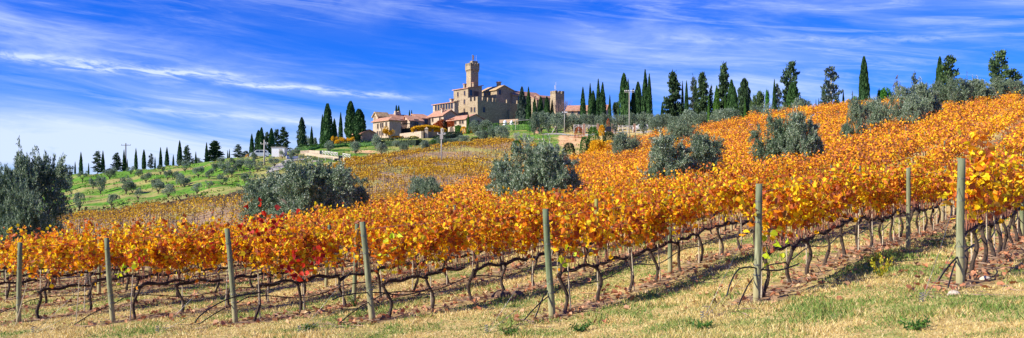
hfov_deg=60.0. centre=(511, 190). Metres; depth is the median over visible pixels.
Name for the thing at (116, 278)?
trellis wire
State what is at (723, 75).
conifer tree
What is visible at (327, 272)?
wooden post
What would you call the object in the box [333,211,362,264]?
grapevine
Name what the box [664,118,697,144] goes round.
olive tree
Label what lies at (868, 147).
orange vineyard
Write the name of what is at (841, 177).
grapevine
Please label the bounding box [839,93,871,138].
olive tree
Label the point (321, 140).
cypress tree
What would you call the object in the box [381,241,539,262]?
trellis wire
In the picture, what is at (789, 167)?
grapevine
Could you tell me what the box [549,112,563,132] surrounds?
olive tree
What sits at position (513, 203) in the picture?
grapevine
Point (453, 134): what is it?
hedge
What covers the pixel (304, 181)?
olive tree
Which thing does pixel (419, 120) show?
farm wing
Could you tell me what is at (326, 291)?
drip hose
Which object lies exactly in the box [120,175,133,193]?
olive tree
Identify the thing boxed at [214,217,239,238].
grapevine
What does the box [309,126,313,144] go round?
cypress tree
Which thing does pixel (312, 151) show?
retaining wall
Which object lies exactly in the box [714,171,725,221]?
grapevine
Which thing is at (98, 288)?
wooden post
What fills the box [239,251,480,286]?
trellis wire
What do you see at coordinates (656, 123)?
olive tree
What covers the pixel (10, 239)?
grapevine
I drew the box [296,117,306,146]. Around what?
cypress tree
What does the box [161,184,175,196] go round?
olive tree
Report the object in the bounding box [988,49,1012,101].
conifer tree
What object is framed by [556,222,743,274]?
trellis wire
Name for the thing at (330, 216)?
grapevine
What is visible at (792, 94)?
cypress tree
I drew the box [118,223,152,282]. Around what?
grapevine
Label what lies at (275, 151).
white hut
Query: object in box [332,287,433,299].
drip hose
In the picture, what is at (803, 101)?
olive tree
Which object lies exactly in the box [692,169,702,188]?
grapevine
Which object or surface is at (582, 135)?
road
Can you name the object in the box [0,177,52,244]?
olive tree
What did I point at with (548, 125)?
olive tree
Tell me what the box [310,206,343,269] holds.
grapevine
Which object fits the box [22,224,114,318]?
grapevine
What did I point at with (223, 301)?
drip hose
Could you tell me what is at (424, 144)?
olive tree
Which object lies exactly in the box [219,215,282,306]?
grapevine
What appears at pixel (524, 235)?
grapevine
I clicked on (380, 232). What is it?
grapevine
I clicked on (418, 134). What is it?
terrace wall
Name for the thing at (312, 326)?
weed plant
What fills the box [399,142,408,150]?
olive tree
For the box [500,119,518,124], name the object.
wall
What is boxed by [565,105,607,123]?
roadside house
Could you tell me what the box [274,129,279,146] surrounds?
conifer tree
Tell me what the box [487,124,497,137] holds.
olive tree
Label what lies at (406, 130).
creeper
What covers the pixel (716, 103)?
cypress tree
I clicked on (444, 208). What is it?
grapevine
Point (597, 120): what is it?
olive tree
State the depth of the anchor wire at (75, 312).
19.85 m
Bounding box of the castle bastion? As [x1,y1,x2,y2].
[468,97,518,125]
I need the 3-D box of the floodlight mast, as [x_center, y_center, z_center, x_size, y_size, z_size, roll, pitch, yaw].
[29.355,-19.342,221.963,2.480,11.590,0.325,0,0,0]
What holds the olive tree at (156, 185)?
on the ground at (150, 194)
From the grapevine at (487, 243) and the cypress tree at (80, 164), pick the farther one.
the cypress tree at (80, 164)
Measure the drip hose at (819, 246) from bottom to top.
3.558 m
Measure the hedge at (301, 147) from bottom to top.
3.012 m
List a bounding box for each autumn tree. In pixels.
[382,126,394,137]
[590,139,613,150]
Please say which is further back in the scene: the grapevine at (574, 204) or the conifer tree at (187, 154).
the conifer tree at (187, 154)
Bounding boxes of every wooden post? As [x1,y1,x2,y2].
[16,242,22,322]
[97,235,100,294]
[104,238,115,322]
[225,228,237,323]
[324,225,330,286]
[352,224,358,300]
[360,221,375,320]
[543,209,555,316]
[594,199,597,271]
[668,190,671,272]
[729,184,732,229]
[753,184,762,301]
[906,168,910,248]
[941,165,946,221]
[956,158,965,285]
[1019,164,1023,236]
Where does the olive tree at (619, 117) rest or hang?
on the ground at (150, 194)
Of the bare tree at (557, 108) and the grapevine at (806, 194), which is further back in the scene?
the bare tree at (557, 108)
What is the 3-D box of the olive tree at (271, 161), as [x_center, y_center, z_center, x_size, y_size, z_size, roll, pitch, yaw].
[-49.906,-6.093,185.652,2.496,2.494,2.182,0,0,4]
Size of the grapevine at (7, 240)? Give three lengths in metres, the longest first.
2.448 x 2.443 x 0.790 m
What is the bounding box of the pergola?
[411,124,446,131]
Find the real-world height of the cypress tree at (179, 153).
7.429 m
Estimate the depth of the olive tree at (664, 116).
261.67 m
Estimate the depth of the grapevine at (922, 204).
28.17 m
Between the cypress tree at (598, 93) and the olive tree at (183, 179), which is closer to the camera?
the olive tree at (183, 179)
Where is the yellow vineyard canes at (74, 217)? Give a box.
[57,137,533,238]
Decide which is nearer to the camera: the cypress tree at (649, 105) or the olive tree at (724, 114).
the olive tree at (724, 114)
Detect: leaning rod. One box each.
[15,282,27,324]
[76,278,79,321]
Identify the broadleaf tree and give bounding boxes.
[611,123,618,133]
[612,102,619,117]
[749,94,754,116]
[752,89,764,112]
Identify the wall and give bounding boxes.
[300,150,321,153]
[305,152,350,160]
[400,131,421,138]
[422,131,444,137]
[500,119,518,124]
[534,95,549,107]
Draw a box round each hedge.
[295,143,329,149]
[336,139,368,143]
[381,136,420,146]
[433,131,462,140]
[478,120,532,131]
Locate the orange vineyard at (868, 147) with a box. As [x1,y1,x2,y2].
[248,87,1023,226]
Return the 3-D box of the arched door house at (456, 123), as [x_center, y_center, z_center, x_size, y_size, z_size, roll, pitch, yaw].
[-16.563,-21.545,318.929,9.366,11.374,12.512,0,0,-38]
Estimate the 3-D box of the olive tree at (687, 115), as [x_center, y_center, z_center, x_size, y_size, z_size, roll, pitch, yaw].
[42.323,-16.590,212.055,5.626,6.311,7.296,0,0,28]
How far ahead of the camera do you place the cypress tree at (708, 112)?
261.78 m
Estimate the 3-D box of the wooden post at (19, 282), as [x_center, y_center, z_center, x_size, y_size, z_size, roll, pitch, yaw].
[-12.332,2.371,22.200,0.154,2.151,0.138,0,0,0]
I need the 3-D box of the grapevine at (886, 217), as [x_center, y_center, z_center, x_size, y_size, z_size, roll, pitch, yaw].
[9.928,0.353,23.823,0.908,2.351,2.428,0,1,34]
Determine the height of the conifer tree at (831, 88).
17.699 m
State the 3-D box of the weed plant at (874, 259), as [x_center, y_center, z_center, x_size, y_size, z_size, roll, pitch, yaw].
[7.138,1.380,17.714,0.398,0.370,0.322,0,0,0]
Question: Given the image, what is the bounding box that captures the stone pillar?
[425,127,427,137]
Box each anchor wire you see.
[31,261,110,332]
[156,249,235,332]
[297,242,373,332]
[484,230,552,332]
[700,211,754,319]
[919,189,958,301]
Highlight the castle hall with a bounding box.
[482,81,514,102]
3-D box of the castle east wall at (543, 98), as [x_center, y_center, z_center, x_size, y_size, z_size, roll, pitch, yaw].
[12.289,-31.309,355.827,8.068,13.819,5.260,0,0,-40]
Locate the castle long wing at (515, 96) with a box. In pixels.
[511,91,538,103]
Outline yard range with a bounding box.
[401,120,406,128]
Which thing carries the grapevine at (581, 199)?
on the ground at (150, 194)
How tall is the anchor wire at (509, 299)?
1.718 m
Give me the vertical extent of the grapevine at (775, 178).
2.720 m
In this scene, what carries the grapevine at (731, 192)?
on the ground at (150, 194)
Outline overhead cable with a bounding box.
[442,103,628,133]
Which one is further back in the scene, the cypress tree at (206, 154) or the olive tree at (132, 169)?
the cypress tree at (206, 154)
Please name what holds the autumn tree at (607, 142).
on the ground at (150, 194)
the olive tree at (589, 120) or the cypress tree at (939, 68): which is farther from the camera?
the olive tree at (589, 120)
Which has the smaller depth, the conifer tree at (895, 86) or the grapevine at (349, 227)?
the grapevine at (349, 227)
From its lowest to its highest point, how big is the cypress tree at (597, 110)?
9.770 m
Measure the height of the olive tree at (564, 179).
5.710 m
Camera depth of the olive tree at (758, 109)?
189.71 m
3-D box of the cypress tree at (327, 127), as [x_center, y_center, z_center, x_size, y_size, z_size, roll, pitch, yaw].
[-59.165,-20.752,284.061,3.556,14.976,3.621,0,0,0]
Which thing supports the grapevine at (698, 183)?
on the ground at (150, 194)
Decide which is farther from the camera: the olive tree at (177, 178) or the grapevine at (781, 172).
the olive tree at (177, 178)
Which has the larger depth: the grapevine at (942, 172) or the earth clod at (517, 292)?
the grapevine at (942, 172)
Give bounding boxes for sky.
[0,0,1023,174]
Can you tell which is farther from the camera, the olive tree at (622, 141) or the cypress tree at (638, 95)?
the cypress tree at (638, 95)
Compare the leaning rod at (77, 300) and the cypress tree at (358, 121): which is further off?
the cypress tree at (358, 121)
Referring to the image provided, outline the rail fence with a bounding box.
[322,150,337,155]
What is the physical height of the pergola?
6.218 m
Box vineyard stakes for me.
[53,140,524,221]
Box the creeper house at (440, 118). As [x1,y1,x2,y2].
[426,108,458,131]
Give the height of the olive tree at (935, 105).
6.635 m
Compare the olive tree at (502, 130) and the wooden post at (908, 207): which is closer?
the wooden post at (908, 207)
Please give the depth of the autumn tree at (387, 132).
298.36 m
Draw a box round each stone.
[947,290,959,295]
[979,275,989,279]
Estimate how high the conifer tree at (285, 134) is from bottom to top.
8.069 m
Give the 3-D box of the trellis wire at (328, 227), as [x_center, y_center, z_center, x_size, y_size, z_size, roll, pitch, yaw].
[1.906,0.002,36.881,0.005,2.460,39.601,0,0,34]
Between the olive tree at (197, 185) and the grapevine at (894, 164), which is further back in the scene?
the olive tree at (197, 185)
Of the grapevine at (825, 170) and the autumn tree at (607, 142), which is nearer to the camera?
the grapevine at (825, 170)
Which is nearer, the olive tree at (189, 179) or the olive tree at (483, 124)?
the olive tree at (189, 179)
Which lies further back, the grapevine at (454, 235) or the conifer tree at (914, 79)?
the conifer tree at (914, 79)
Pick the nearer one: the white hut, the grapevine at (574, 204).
the grapevine at (574, 204)
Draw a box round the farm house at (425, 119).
[411,114,430,124]
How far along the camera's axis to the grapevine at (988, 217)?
16.91 m
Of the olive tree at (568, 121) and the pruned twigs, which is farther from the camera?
the olive tree at (568, 121)
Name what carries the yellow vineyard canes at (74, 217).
on the ground at (150, 194)
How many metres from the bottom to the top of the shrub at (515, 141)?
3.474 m
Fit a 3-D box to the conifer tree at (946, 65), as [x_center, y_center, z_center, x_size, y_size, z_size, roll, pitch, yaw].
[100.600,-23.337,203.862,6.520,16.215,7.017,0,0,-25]
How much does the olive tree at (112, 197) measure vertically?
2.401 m
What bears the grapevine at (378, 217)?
on the ground at (150, 194)
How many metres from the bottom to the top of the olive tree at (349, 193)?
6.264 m
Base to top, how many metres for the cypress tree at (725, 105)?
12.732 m
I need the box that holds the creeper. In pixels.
[401,122,430,132]
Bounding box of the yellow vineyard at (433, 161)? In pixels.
[42,137,537,241]
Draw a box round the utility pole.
[437,128,444,162]
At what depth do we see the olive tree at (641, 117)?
269.17 m
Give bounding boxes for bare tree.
[553,102,563,113]
[558,100,572,114]
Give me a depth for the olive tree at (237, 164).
181.75 m
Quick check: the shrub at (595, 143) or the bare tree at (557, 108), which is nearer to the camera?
the shrub at (595, 143)
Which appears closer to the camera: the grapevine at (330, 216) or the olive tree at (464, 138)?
the grapevine at (330, 216)
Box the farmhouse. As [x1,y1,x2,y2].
[371,117,402,137]
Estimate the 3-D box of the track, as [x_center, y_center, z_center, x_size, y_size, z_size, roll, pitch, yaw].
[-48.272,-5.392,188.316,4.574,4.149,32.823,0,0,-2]
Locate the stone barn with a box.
[352,129,378,141]
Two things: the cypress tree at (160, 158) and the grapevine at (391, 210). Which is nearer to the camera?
the grapevine at (391, 210)
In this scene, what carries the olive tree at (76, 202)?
on the ground at (150, 194)
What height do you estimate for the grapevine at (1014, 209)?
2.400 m
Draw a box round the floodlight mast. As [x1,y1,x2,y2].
[624,90,633,133]
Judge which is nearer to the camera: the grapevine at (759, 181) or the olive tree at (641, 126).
the grapevine at (759, 181)
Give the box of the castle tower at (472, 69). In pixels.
[465,55,478,87]
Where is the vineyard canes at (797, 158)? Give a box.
[261,96,1023,223]
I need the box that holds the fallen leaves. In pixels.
[0,201,1023,327]
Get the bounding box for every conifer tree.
[91,150,104,173]
[107,152,125,170]
[147,153,154,167]
[181,145,192,163]
[201,140,224,161]
[231,144,245,156]
[264,131,268,150]
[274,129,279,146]
[277,126,290,150]
[662,69,683,118]
[688,73,697,109]
[692,80,697,111]
[694,71,709,127]
[709,84,713,113]
[714,61,729,108]
[773,83,783,111]
[780,60,800,107]
[819,86,825,114]
[820,64,843,114]
[892,75,899,99]
[911,71,918,94]
[938,54,959,89]
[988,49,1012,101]
[1003,68,1021,99]
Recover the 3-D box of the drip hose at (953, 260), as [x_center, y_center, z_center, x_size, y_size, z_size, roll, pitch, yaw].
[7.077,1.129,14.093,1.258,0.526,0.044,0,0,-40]
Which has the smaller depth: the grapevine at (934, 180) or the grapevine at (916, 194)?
the grapevine at (916, 194)
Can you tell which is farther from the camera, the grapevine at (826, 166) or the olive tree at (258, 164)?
the olive tree at (258, 164)
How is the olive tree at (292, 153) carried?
on the ground at (150, 194)
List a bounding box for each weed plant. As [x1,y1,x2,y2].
[298,323,317,329]
[347,292,363,306]
[498,324,518,335]
[569,319,593,331]
[687,319,713,329]
[861,251,881,266]
[870,255,892,276]
[897,315,930,330]
[966,228,977,242]
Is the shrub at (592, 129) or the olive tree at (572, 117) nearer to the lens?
the shrub at (592, 129)
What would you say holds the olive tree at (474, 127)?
on the ground at (150, 194)
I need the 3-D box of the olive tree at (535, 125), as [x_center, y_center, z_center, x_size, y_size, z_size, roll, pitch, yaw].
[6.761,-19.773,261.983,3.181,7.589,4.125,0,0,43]
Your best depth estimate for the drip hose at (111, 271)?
30.82 m
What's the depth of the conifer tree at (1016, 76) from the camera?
197.59 m
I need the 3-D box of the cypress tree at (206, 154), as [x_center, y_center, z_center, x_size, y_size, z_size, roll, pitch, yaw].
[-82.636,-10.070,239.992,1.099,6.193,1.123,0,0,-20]
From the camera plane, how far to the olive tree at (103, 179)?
177.17 m
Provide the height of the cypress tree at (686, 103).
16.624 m
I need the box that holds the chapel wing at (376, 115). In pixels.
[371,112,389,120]
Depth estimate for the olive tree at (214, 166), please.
185.55 m
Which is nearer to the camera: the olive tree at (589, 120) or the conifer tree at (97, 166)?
the conifer tree at (97, 166)
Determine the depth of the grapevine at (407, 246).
18.36 m
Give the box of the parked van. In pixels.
[250,150,268,156]
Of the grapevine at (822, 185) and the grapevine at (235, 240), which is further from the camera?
the grapevine at (822, 185)
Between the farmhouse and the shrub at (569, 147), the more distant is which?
the farmhouse
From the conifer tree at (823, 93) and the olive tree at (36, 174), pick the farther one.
the conifer tree at (823, 93)
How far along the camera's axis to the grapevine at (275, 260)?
24.38 m
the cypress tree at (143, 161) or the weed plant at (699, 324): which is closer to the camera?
the weed plant at (699, 324)
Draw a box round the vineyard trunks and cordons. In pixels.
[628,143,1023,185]
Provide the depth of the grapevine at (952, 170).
33.49 m
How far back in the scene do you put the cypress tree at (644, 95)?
299.42 m
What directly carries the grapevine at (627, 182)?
on the ground at (150, 194)
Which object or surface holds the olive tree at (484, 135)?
on the ground at (150, 194)
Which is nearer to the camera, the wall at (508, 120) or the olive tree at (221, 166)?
the olive tree at (221, 166)
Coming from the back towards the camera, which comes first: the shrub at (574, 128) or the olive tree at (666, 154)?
the shrub at (574, 128)
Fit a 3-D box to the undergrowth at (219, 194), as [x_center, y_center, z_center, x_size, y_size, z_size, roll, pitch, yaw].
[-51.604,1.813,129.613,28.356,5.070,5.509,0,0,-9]
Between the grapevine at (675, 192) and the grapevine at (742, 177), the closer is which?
the grapevine at (675, 192)
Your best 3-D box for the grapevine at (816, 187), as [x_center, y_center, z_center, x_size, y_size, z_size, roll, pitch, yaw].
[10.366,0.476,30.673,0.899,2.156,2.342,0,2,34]
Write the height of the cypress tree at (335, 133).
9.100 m
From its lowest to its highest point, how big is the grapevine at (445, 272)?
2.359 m
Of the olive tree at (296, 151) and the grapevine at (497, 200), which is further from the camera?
the olive tree at (296, 151)
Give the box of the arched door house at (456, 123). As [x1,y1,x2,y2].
[446,114,484,132]
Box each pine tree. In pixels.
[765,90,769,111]
[880,87,892,106]
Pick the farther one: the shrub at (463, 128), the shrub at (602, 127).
the shrub at (463, 128)
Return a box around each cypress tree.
[79,153,83,173]
[101,152,104,169]
[122,151,125,170]
[134,149,137,169]
[142,149,145,168]
[159,147,162,165]
[164,148,168,165]
[176,140,182,165]
[205,142,208,161]
[249,134,254,156]
[254,130,259,149]
[258,128,265,149]
[268,128,274,153]
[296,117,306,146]
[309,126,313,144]
[319,115,323,143]
[321,103,332,143]
[331,118,337,143]
[338,112,342,138]
[344,101,354,139]
[350,108,366,141]
[466,114,469,132]
[515,86,525,123]
[525,87,531,122]
[532,97,536,121]
[537,96,543,123]
[543,96,550,119]
[550,100,553,123]
[579,87,586,121]
[587,84,591,113]
[589,90,596,124]
[595,100,599,122]
[596,78,599,103]
[599,82,606,117]
[608,96,611,118]
[617,72,626,126]
[625,80,630,121]
[630,88,636,120]
[635,81,641,125]
[641,69,647,120]
[645,73,652,123]
[681,81,683,112]
[684,80,688,110]
[707,93,710,122]
[713,85,720,125]
[724,90,726,111]
[726,79,733,107]
[730,86,738,111]
[737,78,750,117]
[743,98,746,124]
[772,79,776,109]
[785,81,799,116]
[858,55,869,101]
[935,56,944,84]
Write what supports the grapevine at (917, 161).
on the ground at (150, 194)
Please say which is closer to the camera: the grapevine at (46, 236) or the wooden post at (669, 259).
the wooden post at (669, 259)
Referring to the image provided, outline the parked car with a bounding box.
[603,126,615,131]
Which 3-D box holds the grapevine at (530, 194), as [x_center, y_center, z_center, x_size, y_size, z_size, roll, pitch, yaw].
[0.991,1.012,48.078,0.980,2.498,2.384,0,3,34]
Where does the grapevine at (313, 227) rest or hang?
on the ground at (150, 194)
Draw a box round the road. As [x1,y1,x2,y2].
[545,131,652,135]
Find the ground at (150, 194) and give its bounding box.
[0,100,1023,337]
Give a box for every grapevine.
[0,224,56,284]
[0,226,49,298]
[0,227,26,273]
[0,227,28,269]
[1,228,38,278]
[4,224,58,291]
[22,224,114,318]
[23,217,103,303]
[42,225,83,284]
[45,227,91,291]
[67,217,155,310]
[71,231,140,298]
[81,222,132,284]
[113,216,168,290]
[115,214,202,319]
[117,214,164,282]
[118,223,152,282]
[118,223,180,302]
[153,221,210,286]
[168,216,234,312]
[170,216,223,295]
[179,225,208,267]
[187,222,223,280]
[194,233,234,282]
[199,224,264,293]
[202,197,325,320]
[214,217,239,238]
[219,214,264,260]
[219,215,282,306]
[227,213,248,232]
[242,215,286,288]
[251,221,289,278]
[261,210,325,300]
[273,216,314,282]
[285,210,317,267]
[289,201,353,313]
[289,209,320,227]
[289,212,348,294]
[297,217,347,274]
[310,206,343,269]
[313,205,339,242]
[319,210,388,305]
[329,210,376,286]
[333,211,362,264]
[341,209,377,269]
[351,201,392,253]
[353,212,398,279]
[361,215,417,298]
[363,198,403,252]
[368,223,443,316]
[375,206,399,218]
[383,209,413,256]
[389,201,428,269]
[389,206,422,231]
[391,211,454,290]
[392,204,415,247]
[396,210,424,222]
[409,202,440,258]
[412,195,458,267]
[413,191,477,307]
[425,198,445,216]
[426,200,463,253]
[439,204,481,284]
[442,194,475,263]
[450,207,513,299]
[454,203,507,277]
[463,189,501,256]
[472,200,495,243]
[473,192,497,211]
[475,190,490,206]
[481,197,519,247]
[489,191,508,212]
[489,196,541,289]
[491,186,530,270]
[504,193,543,241]
[517,187,554,263]
[518,186,540,204]
[525,189,572,285]
[532,185,553,246]
[536,188,570,218]
[541,203,614,311]
[549,185,593,279]
[552,188,593,247]
[557,187,573,202]
[580,192,615,271]
[582,188,639,301]
[584,178,613,207]
[593,184,613,201]
[598,181,633,222]
[599,174,633,258]
[610,175,631,196]
[616,186,642,235]
[617,180,650,254]
[617,190,675,291]
[618,177,633,192]
[633,180,660,197]
[634,187,667,244]
[635,191,693,280]
[647,177,668,197]
[658,179,692,241]
[660,179,682,192]
[666,185,709,271]
[677,174,707,242]
[680,173,696,187]
[691,164,731,262]
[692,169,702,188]
[692,172,717,238]
[700,174,728,234]
[704,168,724,180]
[707,157,750,254]
[713,172,743,230]
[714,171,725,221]
[731,174,752,228]
[732,170,765,249]
[732,174,802,297]
[749,180,772,246]
[754,168,771,180]
[754,172,770,185]
[762,158,790,243]
[763,173,822,282]
[765,163,779,181]
[773,164,792,177]
[776,169,801,238]
[781,162,796,179]
[793,168,816,180]
[799,168,841,274]
[806,173,822,232]
[807,167,854,264]
[815,171,833,230]
[816,162,830,180]
[821,154,875,257]
[821,165,836,226]
[830,158,844,171]
[831,162,847,223]
[833,156,852,173]
[845,161,887,249]
[849,158,867,217]
[856,168,898,248]
[864,161,905,244]
[869,160,887,183]
[882,149,910,240]
[885,158,902,177]
[887,156,907,198]
[897,161,922,238]
[904,159,928,233]
[913,154,929,174]
[914,160,936,234]
[915,153,931,173]
[916,154,935,175]
[917,167,942,231]
[922,164,948,230]
[925,163,954,224]
[927,150,939,174]
[937,129,1002,278]
[939,164,956,219]
[941,142,1012,271]
[942,155,957,216]
[976,156,1012,263]
[988,155,1020,258]
[993,151,1023,253]
[996,139,1009,157]
[998,140,1012,153]
[998,149,1023,244]
[1002,150,1023,248]
[1011,150,1023,240]
[1016,152,1023,235]
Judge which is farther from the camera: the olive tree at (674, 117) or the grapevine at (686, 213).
the olive tree at (674, 117)
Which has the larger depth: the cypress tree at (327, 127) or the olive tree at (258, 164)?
the cypress tree at (327, 127)
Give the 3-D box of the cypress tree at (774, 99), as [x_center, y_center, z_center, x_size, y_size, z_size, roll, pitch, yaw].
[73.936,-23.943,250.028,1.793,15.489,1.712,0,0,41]
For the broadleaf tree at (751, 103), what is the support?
on the ground at (150, 194)
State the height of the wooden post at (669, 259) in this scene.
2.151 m
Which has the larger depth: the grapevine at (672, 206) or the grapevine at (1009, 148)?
the grapevine at (1009, 148)
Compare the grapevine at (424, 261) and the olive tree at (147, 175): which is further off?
the olive tree at (147, 175)
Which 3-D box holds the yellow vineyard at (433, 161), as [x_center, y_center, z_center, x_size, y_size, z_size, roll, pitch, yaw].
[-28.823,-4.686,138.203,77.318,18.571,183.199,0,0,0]
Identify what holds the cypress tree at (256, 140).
on the ground at (150, 194)
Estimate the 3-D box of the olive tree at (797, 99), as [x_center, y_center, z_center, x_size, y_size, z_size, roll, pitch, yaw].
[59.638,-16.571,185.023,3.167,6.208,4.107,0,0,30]
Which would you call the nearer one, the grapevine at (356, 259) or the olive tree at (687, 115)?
the grapevine at (356, 259)
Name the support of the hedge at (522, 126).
on the ground at (150, 194)
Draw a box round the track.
[266,159,303,172]
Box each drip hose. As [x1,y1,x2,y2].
[0,233,514,312]
[0,249,360,296]
[1,222,513,287]
[10,248,341,280]
[74,242,475,324]
[194,292,262,322]
[199,210,729,324]
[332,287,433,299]
[339,219,738,323]
[523,176,934,320]
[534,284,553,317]
[726,263,799,295]
[737,205,952,306]
[938,244,974,280]
[947,217,1018,287]
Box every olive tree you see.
[0,162,38,245]
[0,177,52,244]
[3,135,73,239]
[72,192,84,210]
[77,171,87,180]
[88,178,95,189]
[95,175,106,193]
[101,167,116,178]
[107,194,119,206]
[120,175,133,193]
[126,166,134,174]
[134,187,142,199]
[135,169,142,176]
[140,172,151,182]
[152,179,164,193]
[157,165,164,174]
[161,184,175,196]
[163,169,172,179]
[175,173,184,185]
[178,174,190,186]
[180,175,187,186]
[181,160,190,171]
[191,183,201,193]
[192,165,204,177]
[205,168,213,178]
[211,162,218,171]
[217,174,227,184]
[218,156,225,164]
[218,159,229,172]
[223,168,232,177]
[225,164,237,174]
[234,162,242,169]
[236,157,244,165]
[236,168,312,226]
[241,172,250,181]
[244,158,255,170]
[251,152,256,159]
[252,161,263,171]
[265,150,354,223]
[268,156,279,166]
[288,148,294,157]
[293,148,299,155]
[306,155,358,208]
[324,140,334,151]
[332,159,373,207]
[350,142,360,153]
[371,134,380,147]
[374,142,388,153]
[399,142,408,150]
[405,171,440,201]
[418,175,444,199]
[420,140,430,149]
[436,136,451,144]
[458,135,469,141]
[468,119,479,132]
[478,119,493,130]
[478,130,490,138]
[484,153,522,189]
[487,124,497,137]
[488,127,565,201]
[493,125,510,138]
[528,111,539,134]
[531,132,585,196]
[537,110,547,132]
[544,112,551,131]
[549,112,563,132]
[561,113,571,131]
[569,113,578,130]
[574,114,585,132]
[581,113,594,130]
[593,116,603,127]
[598,113,612,126]
[608,130,644,154]
[609,115,618,125]
[615,115,626,128]
[625,113,638,130]
[635,112,648,124]
[636,126,711,192]
[638,122,647,133]
[646,112,655,129]
[647,115,663,133]
[655,113,667,126]
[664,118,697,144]
[668,116,680,124]
[675,109,695,125]
[685,125,727,178]
[691,111,707,125]
[709,111,719,129]
[713,107,735,127]
[728,109,739,120]
[747,104,797,170]
[750,105,761,123]
[760,101,774,116]
[777,102,826,168]
[791,97,802,110]
[798,98,811,116]
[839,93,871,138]
[861,96,894,134]
[887,76,921,128]
[897,90,930,131]
[913,76,943,120]
[928,80,953,103]
[945,74,974,110]
[967,75,999,100]
[968,80,978,101]
[988,75,1014,99]
[1009,76,1023,100]
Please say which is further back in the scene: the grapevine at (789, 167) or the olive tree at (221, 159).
the olive tree at (221, 159)
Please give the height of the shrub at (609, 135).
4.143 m
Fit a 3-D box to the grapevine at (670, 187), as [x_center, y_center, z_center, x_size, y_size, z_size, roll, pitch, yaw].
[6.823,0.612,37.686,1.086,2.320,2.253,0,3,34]
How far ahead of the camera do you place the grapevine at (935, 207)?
30.23 m
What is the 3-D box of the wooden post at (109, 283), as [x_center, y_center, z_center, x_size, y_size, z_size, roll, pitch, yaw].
[-9.291,2.142,20.508,0.283,2.109,0.145,0,0,0]
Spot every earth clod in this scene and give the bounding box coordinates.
[491,290,510,297]
[511,290,523,296]
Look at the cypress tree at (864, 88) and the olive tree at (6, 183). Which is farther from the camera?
the cypress tree at (864, 88)
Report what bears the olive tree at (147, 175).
on the ground at (150, 194)
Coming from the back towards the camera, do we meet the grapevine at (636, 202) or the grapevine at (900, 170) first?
the grapevine at (636, 202)
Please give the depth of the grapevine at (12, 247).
25.54 m
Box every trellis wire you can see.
[25,247,361,290]
[30,179,670,247]
[115,266,315,288]
[123,187,665,241]
[238,169,781,236]
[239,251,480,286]
[378,238,603,281]
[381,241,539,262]
[382,179,772,227]
[556,208,749,254]
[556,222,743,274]
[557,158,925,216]
[762,198,948,254]
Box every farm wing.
[389,111,407,119]
[403,115,423,127]
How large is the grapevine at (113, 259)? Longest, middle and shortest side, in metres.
2.508 x 2.384 x 0.979 m
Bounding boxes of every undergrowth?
[62,186,246,219]
[304,142,361,149]
[333,140,394,146]
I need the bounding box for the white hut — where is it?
[271,147,286,156]
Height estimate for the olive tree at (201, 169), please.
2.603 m
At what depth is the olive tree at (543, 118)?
269.61 m
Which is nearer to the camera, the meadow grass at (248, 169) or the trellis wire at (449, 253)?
the trellis wire at (449, 253)
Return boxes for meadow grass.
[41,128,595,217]
[42,125,592,221]
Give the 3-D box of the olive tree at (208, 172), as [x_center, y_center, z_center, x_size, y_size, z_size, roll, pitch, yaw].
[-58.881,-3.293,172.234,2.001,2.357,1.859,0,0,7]
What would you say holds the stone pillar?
on the ground at (150, 194)
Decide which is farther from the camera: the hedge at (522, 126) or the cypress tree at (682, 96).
the hedge at (522, 126)
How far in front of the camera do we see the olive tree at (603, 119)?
261.44 m
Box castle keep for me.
[454,82,483,115]
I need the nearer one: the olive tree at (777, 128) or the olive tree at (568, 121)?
the olive tree at (777, 128)
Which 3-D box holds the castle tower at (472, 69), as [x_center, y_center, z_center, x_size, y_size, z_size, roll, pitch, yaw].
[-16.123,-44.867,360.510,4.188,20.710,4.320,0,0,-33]
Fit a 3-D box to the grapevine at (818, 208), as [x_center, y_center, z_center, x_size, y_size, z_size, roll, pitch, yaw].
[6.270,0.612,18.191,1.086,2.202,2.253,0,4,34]
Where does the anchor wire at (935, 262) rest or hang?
attached to the wooden post at (960, 236)
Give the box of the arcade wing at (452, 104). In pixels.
[432,99,458,113]
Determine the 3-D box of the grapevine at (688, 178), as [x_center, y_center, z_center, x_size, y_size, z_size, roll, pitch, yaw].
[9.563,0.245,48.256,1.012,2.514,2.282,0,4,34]
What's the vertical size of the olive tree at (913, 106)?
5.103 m
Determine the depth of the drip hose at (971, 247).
13.98 m
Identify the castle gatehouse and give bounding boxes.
[530,95,538,115]
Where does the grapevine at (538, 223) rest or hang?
on the ground at (150, 194)
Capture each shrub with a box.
[460,126,465,133]
[510,140,522,152]
[561,142,575,155]
[573,120,580,132]
[574,127,583,137]
[578,137,588,153]
[587,126,600,144]
[587,139,603,156]
[598,125,604,135]
[602,131,614,142]
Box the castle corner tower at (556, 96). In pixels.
[550,90,563,118]
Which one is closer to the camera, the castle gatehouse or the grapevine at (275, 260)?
the grapevine at (275, 260)
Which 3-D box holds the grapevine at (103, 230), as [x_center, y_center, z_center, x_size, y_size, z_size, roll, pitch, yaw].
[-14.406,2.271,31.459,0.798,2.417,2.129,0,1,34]
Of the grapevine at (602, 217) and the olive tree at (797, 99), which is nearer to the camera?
the grapevine at (602, 217)
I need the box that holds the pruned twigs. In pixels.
[0,214,1023,332]
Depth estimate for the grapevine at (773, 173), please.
49.00 m

